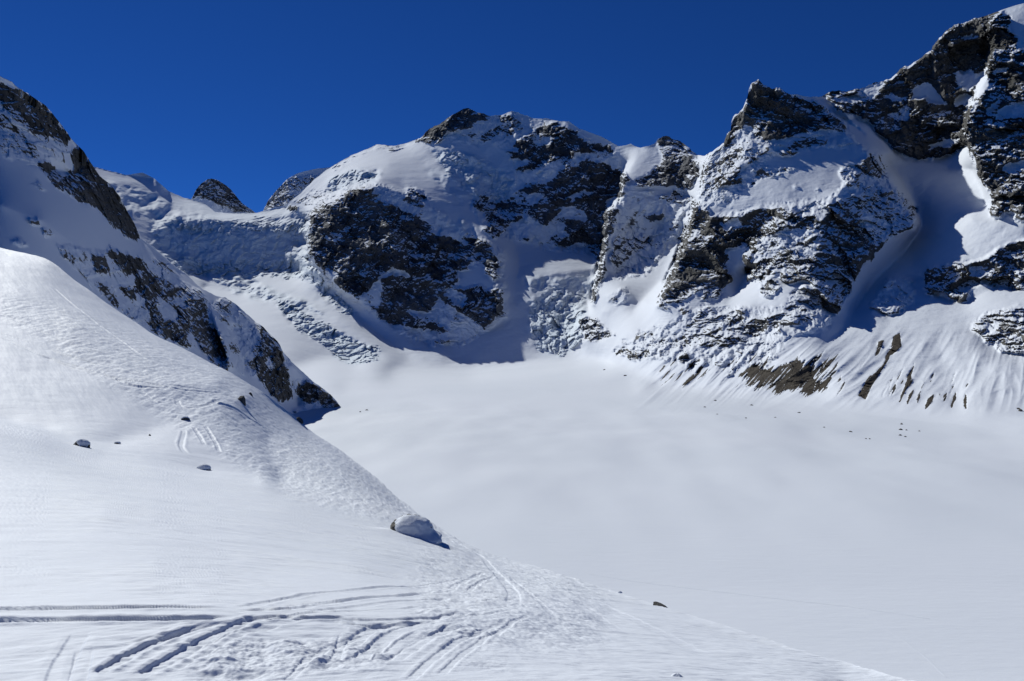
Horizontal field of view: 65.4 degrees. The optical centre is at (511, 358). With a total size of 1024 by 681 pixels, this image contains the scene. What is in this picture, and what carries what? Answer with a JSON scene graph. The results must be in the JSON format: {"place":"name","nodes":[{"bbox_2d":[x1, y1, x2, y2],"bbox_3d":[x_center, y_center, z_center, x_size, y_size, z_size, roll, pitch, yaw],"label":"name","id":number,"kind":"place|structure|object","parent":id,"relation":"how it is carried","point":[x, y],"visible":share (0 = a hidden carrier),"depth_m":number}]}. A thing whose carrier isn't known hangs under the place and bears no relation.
{"place":"outdoors","nodes":[
{"label":"outdoors","id":0,"kind":"place"},
{"bbox_2d":[0,76,340,413],"bbox_3d":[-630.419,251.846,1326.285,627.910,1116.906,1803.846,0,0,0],"label":"mountain","id":1,"kind":"structure","parent":0,"point":[62,207],"depth_m":1017.21},
{"bbox_2d":[192,179,254,213],"bbox_3d":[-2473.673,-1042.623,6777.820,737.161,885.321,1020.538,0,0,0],"label":"mountain","id":2,"kind":"structure","parent":0,"point":[215,195],"depth_m":6541.83},
{"bbox_2d":[93,166,409,379],"bbox_3d":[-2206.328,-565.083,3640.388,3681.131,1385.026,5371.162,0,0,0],"label":"icefall glacier","id":3,"kind":"object","parent":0,"point":[260,268],"visible":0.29,"depth_m":4492.15},
{"bbox_2d":[263,167,329,210],"bbox_3d":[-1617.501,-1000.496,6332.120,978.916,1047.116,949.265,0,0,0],"label":"mountain","id":4,"kind":"structure","parent":0,"point":[288,190],"depth_m":6093.17},
{"bbox_2d":[0,248,912,680],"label":"snow slope","id":5,"kind":"structure","parent":0,"point":[270,546],"depth_m":9.84},
{"bbox_2d":[73,439,89,447],"bbox_3d":[-18.445,3.778,34.171,0.731,0.660,0.541,0,0,0],"label":"boulder","id":6,"kind":"object","parent":5,"relation":"on","point":[82,442],"visible":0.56,"depth_m":34.02},
{"bbox_2d":[181,416,189,419],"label":"boulder","id":7,"kind":"object","parent":5,"relation":"on","point":[185,418],"visible":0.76,"depth_m":47.49},
{"bbox_2d":[196,464,210,469],"bbox_3d":[-13.850,4.981,35.804,0.640,0.502,0.509,0,0,0],"label":"boulder","id":8,"kind":"object","parent":5,"relation":"on","point":[204,466],"visible":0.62,"depth_m":35.65},
{"bbox_2d":[238,396,245,405],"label":"boulder","id":9,"kind":"object","parent":5,"relation":"on","point":[242,399],"visible":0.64,"depth_m":62.27},
{"bbox_2d":[390,514,441,544],"bbox_3d":[-2.462,4.463,20.401,1.393,0.977,1.522,0,0,0],"label":"boulder","id":10,"kind":"object","parent":5,"relation":"on","point":[417,526],"visible":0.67,"depth_m":20.07},
{"bbox_2d":[653,601,666,607],"bbox_3d":[2.289,3.827,12.338,0.203,0.111,0.212,0,0,-44],"label":"boulder","id":11,"kind":"object","parent":5,"relation":"on","point":[655,603],"visible":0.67,"depth_m":12.31},
{"bbox_2d":[671,673,682,676],"bbox_3d":[0.947,1.826,4.582,0.075,0.036,0.055,0,0,0],"label":"snow lump","id":12,"kind":"object","parent":5,"relation":"on","point":[677,674],"visible":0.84,"depth_m":4.57},
{"bbox_2d":[288,108,639,373],"bbox_3d":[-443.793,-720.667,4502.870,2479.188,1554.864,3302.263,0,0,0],"label":"mountain","id":13,"kind":"structure","parent":0,"point":[465,240],"depth_m":3889.22},
{"bbox_2d":[0,0,1023,212],"label":"sky","id":14,"kind":"structure","parent":0,"point":[247,96]},
{"bbox_2d":[574,136,707,363],"bbox_3d":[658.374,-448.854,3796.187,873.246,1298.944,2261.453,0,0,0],"label":"mountain","id":15,"kind":"structure","parent":0,"point":[646,214],"depth_m":3514.75},
{"bbox_2d":[292,346,1023,680],"bbox_3d":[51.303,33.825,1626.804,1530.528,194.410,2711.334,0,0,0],"label":"glacier","id":16,"kind":"object","parent":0,"point":[582,471],"visible":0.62,"depth_m":716.50},
{"bbox_2d":[589,574,929,618],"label":"ski track","id":17,"kind":"structure","parent":16,"relation":"on","point":[761,596],"depth_m":435.16},
{"bbox_2d":[775,558,946,676],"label":"ski track","id":18,"kind":"structure","parent":16,"relation":"on","point":[934,665],"depth_m":389.33},
{"bbox_2d":[610,79,916,405],"bbox_3d":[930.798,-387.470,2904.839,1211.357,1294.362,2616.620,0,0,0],"label":"mountain","id":19,"kind":"structure","parent":0,"point":[803,215],"depth_m":2438.94},
{"bbox_2d":[809,3,1023,432],"bbox_3d":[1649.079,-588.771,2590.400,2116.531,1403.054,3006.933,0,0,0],"label":"mountain","id":20,"kind":"structure","parent":0,"point":[929,326],"depth_m":2282.34}
]}

